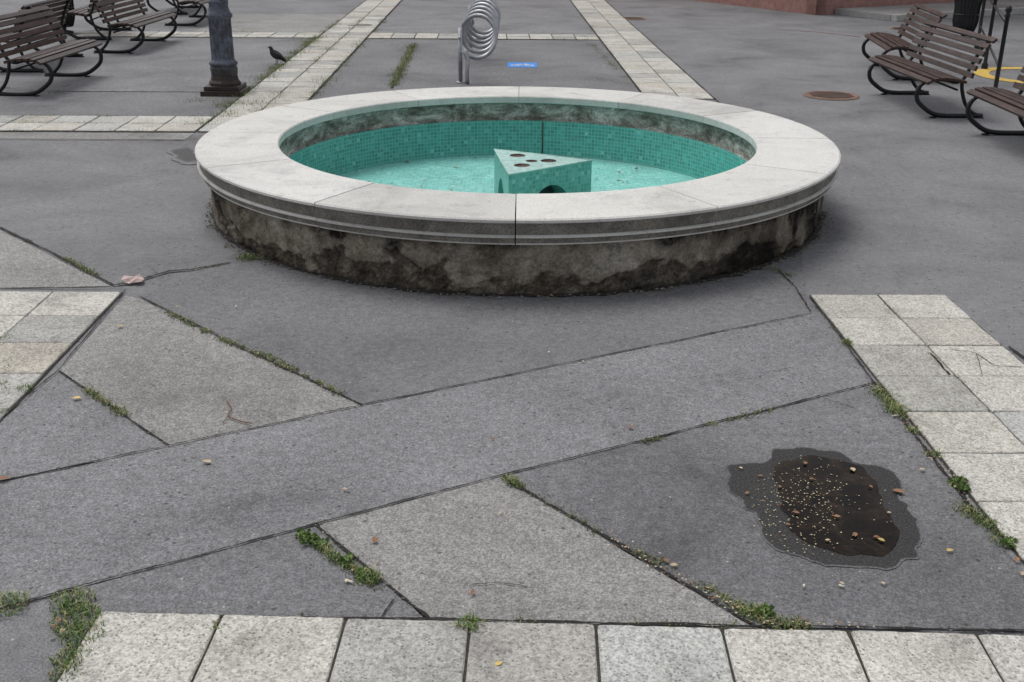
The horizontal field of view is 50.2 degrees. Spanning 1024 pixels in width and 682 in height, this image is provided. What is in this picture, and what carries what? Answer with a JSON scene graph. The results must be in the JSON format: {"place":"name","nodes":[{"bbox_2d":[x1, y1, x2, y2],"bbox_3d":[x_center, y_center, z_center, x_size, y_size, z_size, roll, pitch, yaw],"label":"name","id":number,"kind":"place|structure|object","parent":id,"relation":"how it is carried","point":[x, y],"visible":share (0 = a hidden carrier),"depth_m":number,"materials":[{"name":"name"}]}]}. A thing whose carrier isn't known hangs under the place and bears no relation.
{"place":"outdoors","nodes":[
{"label":"outdoors","id":0,"kind":"place"},
{"bbox_2d":[0,230,108,287],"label":"asphalt pavement","id":1,"kind":"structure","parent":0,"point":[22,264],"depth_m":6.78,"materials":[{"name":"grey asphalt"}]},
{"bbox_2d":[0,372,167,479],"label":"asphalt pavement","id":2,"kind":"structure","parent":0,"point":[52,423],"depth_m":4.72,"materials":[{"name":"grey asphalt"}]},
{"bbox_2d":[0,132,192,138],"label":"asphalt pavement","id":3,"kind":"structure","parent":0,"point":[51,135],"depth_m":10.62,"materials":[{"name":"grey asphalt"}]},
{"bbox_2d":[0,91,238,115],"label":"asphalt pavement","id":4,"kind":"structure","parent":0,"point":[112,103],"depth_m":12.24,"materials":[{"name":"grey asphalt"}]},
{"bbox_2d":[200,0,250,96],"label":"street lamp","id":5,"kind":"object","parent":4,"relation":"on","point":[224,79],"visible":1,"depth_m":12.74,"materials":[{"name":"metal"}]},
{"bbox_2d":[59,38,312,91],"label":"asphalt pavement","id":6,"kind":"structure","parent":0,"point":[180,65],"depth_m":14.98,"materials":[{"name":"grey asphalt"}]},
{"bbox_2d":[268,46,286,64],"bbox_3d":[-3.287,-3.996,15.286,0.279,0.255,0.147,-14,26,-32],"label":"pigeon","id":7,"kind":"object","parent":6,"relation":"on","point":[275,54],"visible":1,"depth_m":15.24,"materials":[{"name":"grey"}]},
{"bbox_2d":[60,296,361,445],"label":"asphalt pavement","id":8,"kind":"structure","parent":0,"point":[171,382],"depth_m":5.25,"materials":[{"name":"grey asphalt"}]},
{"bbox_2d":[222,400,251,423],"bbox_3d":[-1.267,0.328,4.884,0.105,0.007,0.289,-15,26,-33],"label":"twig","id":9,"kind":"object","parent":8,"relation":"on","point":[232,417],"visible":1,"depth_m":4.85,"materials":[{"name":"wood"}]},
{"bbox_2d":[79,525,427,619],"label":"asphalt pavement","id":10,"kind":"structure","parent":0,"point":[293,573],"depth_m":3.67,"materials":[{"name":"grey asphalt"}]},
{"bbox_2d":[194,14,346,31],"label":"asphalt pavement","id":11,"kind":"structure","parent":0,"point":[282,22],"depth_m":20.50,"materials":[{"name":"grey asphalt"}]},
{"bbox_2d":[0,313,872,606],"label":"asphalt pavement","id":12,"kind":"structure","parent":0,"point":[98,521],"depth_m":4.58,"materials":[{"name":"grey asphalt"}]},
{"bbox_2d":[312,39,638,99],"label":"asphalt pavement","id":13,"kind":"structure","parent":0,"point":[571,63],"depth_m":15.17,"materials":[{"name":"grey asphalt"}]},
{"bbox_2d":[456,0,500,84],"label":"bicycle rack","id":14,"kind":"object","parent":13,"relation":"on","point":[490,10],"visible":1,"depth_m":14.33,"materials":[{"name":"metal"}]},
{"bbox_2d":[507,62,536,66],"bbox_3d":[0.145,-3.901,15.451,0.420,0.003,0.500,1,22,0],"label":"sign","id":15,"kind":"object","parent":13,"relation":"on","point":[521,64],"visible":1,"depth_m":15.47,"materials":[{"name":"blue paint"}]},
{"bbox_2d":[142,250,810,405],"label":"asphalt pavement","id":16,"kind":"structure","parent":0,"point":[364,343],"depth_m":6.04,"materials":[{"name":"grey asphalt"}]},
{"bbox_2d":[374,0,594,33],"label":"asphalt pavement","id":17,"kind":"structure","parent":0,"point":[517,16],"depth_m":21.58,"materials":[{"name":"grey asphalt"}]},
{"bbox_2d":[0,0,1023,681],"bbox_3d":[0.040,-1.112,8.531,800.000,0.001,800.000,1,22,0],"label":"ground","id":18,"kind":"structure","parent":0,"point":[918,200],"depth_m":9.13,"materials":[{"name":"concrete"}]},
{"bbox_2d":[0,0,83,72],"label":"park bench","id":19,"kind":"object","parent":18,"relation":"on","point":[61,12],"visible":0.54,"depth_m":14.88,"materials":[{"name":"brown wood"}]},
{"bbox_2d":[0,6,102,96],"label":"park bench","id":20,"kind":"object","parent":18,"relation":"on","point":[61,51],"visible":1,"depth_m":13.15,"materials":[{"name":"brown wood"}]},
{"bbox_2d":[50,0,74,33],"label":"litter bin","id":21,"kind":"object","parent":18,"relation":"on","point":[70,20],"visible":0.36,"depth_m":18.52,"materials":[{"name":"black metal"}]},
{"bbox_2d":[59,0,131,39],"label":"park bench","id":22,"kind":"object","parent":18,"relation":"on","point":[88,10],"visible":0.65,"depth_m":17.73,"materials":[{"name":"brown wood"}]},
{"bbox_2d":[121,274,143,283],"bbox_3d":[-2.270,-0.376,6.564,0.126,0.033,0.103,1,22,0],"label":"crumpled paper","id":23,"kind":"object","parent":18,"relation":"on","point":[134,279],"visible":1,"depth_m":6.54,"materials":[{"name":"pink paper"}]},
{"bbox_2d":[91,0,176,53],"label":"park bench","id":24,"kind":"object","parent":18,"relation":"on","point":[143,20],"visible":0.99,"depth_m":16.51,"materials":[{"name":"brown wood"}]},
{"bbox_2d":[146,0,202,14],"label":"park bench","id":25,"kind":"object","parent":18,"relation":"on","point":[181,12],"visible":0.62,"depth_m":21.77,"materials":[{"name":"brown wood"}]},
{"bbox_2d":[166,145,196,164],"bbox_3d":[-2.953,-1.680,9.864,0.272,0.001,0.865,-9,24,-22],"label":"damp patch","id":26,"kind":"object","parent":18,"relation":"on","point":[183,154],"visible":0.88,"depth_m":9.90,"materials":[{"name":"liquid"}]},
{"bbox_2d":[164,0,207,25],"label":"park bench","id":27,"kind":"object","parent":18,"relation":"on","point":[200,3],"visible":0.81,"depth_m":19.82,"materials":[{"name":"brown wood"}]},
{"bbox_2d":[0,11,1018,681],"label":"grass","id":28,"kind":"structure","parent":18,"relation":"on","point":[346,561],"depth_m":3.95,"materials":[{"name":"green plant"}]},
{"bbox_2d":[0,0,1023,630],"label":"pavement cracks","id":29,"kind":"object","parent":18,"relation":"on","point":[960,492],"visible":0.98,"depth_m":4.38,"materials":[{"name":"black asphalt"}]},
{"bbox_2d":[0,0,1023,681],"bbox_3d":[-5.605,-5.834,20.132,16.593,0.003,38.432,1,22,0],"label":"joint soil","id":30,"kind":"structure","parent":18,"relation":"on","point":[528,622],"depth_m":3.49,"materials":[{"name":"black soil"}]},
{"bbox_2d":[0,157,1023,665],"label":"fallen leaves","id":31,"kind":"object","parent":18,"relation":"on","point":[374,539],"visible":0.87,"depth_m":4.10,"materials":[{"name":"yellow plant"}]},
{"bbox_2d":[0,0,1023,681],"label":"paving slabs","id":32,"kind":"structure","parent":18,"relation":"on","point":[972,438],"depth_m":3.48,"materials":[{"name":"concrete"}]},
{"bbox_2d":[930,349,1020,374],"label":"slab cracks","id":33,"kind":"object","parent":32,"relation":"on","point":[939,362],"visible":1,"depth_m":5.49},
{"bbox_2d":[1,199,1023,631],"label":"gravel","id":34,"kind":"structure","parent":18,"relation":"on","point":[499,297],"depth_m":6.37,"materials":[{"name":"grey gravel"}]},
{"bbox_2d":[195,86,840,295],"bbox_3d":[0.042,-1.314,8.450,4.757,0.555,4.757,1,22,0],"label":"fountain","id":35,"kind":"object","parent":18,"relation":"on","point":[536,200],"visible":1,"depth_m":7.16,"materials":[{"name":"stone"}]},
{"bbox_2d":[211,208,826,296],"bbox_3d":[0.053,-1.124,8.528,4.641,0.001,4.632,1,22,0],"label":"dirt ring","id":36,"kind":"object","parent":18,"relation":"on","point":[794,250],"visible":0.36,"depth_m":6.67,"materials":[{"name":"grey soil"}]},
{"bbox_2d":[235,305,898,587],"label":"cigarette butts","id":37,"kind":"object","parent":18,"relation":"on","point":[803,586],"visible":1,"depth_m":3.70,"materials":[{"name":"paper"}]},
{"bbox_2d":[623,17,645,19],"bbox_3d":[2.395,-6.412,21.735,0.560,0.010,0.560,1,22,0],"label":"manhole cover","id":38,"kind":"object","parent":18,"relation":"on","point":[634,18],"visible":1,"depth_m":21.65,"materials":[{"name":"metal"}]},
{"bbox_2d":[803,91,858,99],"bbox_3d":[3.849,-2.966,13.195,0.660,0.010,0.660,1,22,0],"label":"manhole cover","id":39,"kind":"object","parent":18,"relation":"on","point":[832,95],"visible":1,"depth_m":13.15,"materials":[{"name":"metal"}]},
{"bbox_2d":[695,0,988,14],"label":"plinth","id":40,"kind":"structure","parent":18,"relation":"on","point":[818,7],"depth_m":23.42,"materials":[{"name":"red stone"}]},
{"bbox_2d":[861,3,947,80],"bbox_3d":[5.305,-4.084,14.884,0.800,0.866,1.711,3,22,6],"label":"park bench","id":41,"kind":"object","parent":18,"relation":"on","point":[887,42],"visible":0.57,"depth_m":14.81,"materials":[{"name":"brown wood"}]},
{"bbox_2d":[867,20,997,117],"bbox_3d":[4.720,-3.116,12.463,0.800,0.866,1.908,0,22,-2],"label":"park bench","id":42,"kind":"object","parent":18,"relation":"on","point":[913,70],"visible":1,"depth_m":12.20,"materials":[{"name":"brown wood"}]},
{"bbox_2d":[891,7,1023,21],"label":"kerb","id":43,"kind":"structure","parent":18,"relation":"on","point":[901,17],"depth_m":22.33,"materials":[{"name":"stone"}]},
{"bbox_2d":[952,0,982,38],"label":"litter bin","id":44,"kind":"object","parent":18,"relation":"on","point":[966,14],"visible":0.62,"depth_m":18.60,"materials":[{"name":"black metal"}]},
{"bbox_2d":[974,0,1011,87],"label":"metal railing","id":45,"kind":"object","parent":18,"relation":"on","point":[1005,19],"visible":0.69,"depth_m":14.03,"materials":[{"name":"black metal"}]},
{"bbox_2d":[965,66,1023,134],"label":"park bench","id":46,"kind":"object","parent":18,"relation":"on","point":[1008,101],"visible":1,"depth_m":10.83,"materials":[{"name":"brown wood"}]},
{"bbox_2d":[974,67,1023,82],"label":"yellow painted ring","id":47,"kind":"object","parent":18,"relation":"on","point":[983,72],"visible":0.86,"depth_m":15.03,"materials":[{"name":"paint"}]},
{"bbox_2d":[318,477,748,625],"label":"asphalt pavement","id":48,"kind":"structure","parent":0,"point":[441,554],"depth_m":3.82,"materials":[{"name":"grey asphalt"}]},
{"bbox_2d":[501,384,1023,630],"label":"asphalt pavement","id":49,"kind":"structure","parent":0,"point":[671,498],"depth_m":4.08,"materials":[{"name":"grey asphalt"}]},
{"bbox_2d":[725,446,922,569],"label":"puddle","id":50,"kind":"object","parent":49,"relation":"on","point":[897,529],"visible":1,"depth_m":4.18,"materials":[{"name":"liquid"}]},
{"bbox_2d":[835,0,1023,20],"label":"sidewalk","id":51,"kind":"structure","parent":0,"point":[881,12],"depth_m":22.89,"materials":[{"name":"concrete"}]}
]}

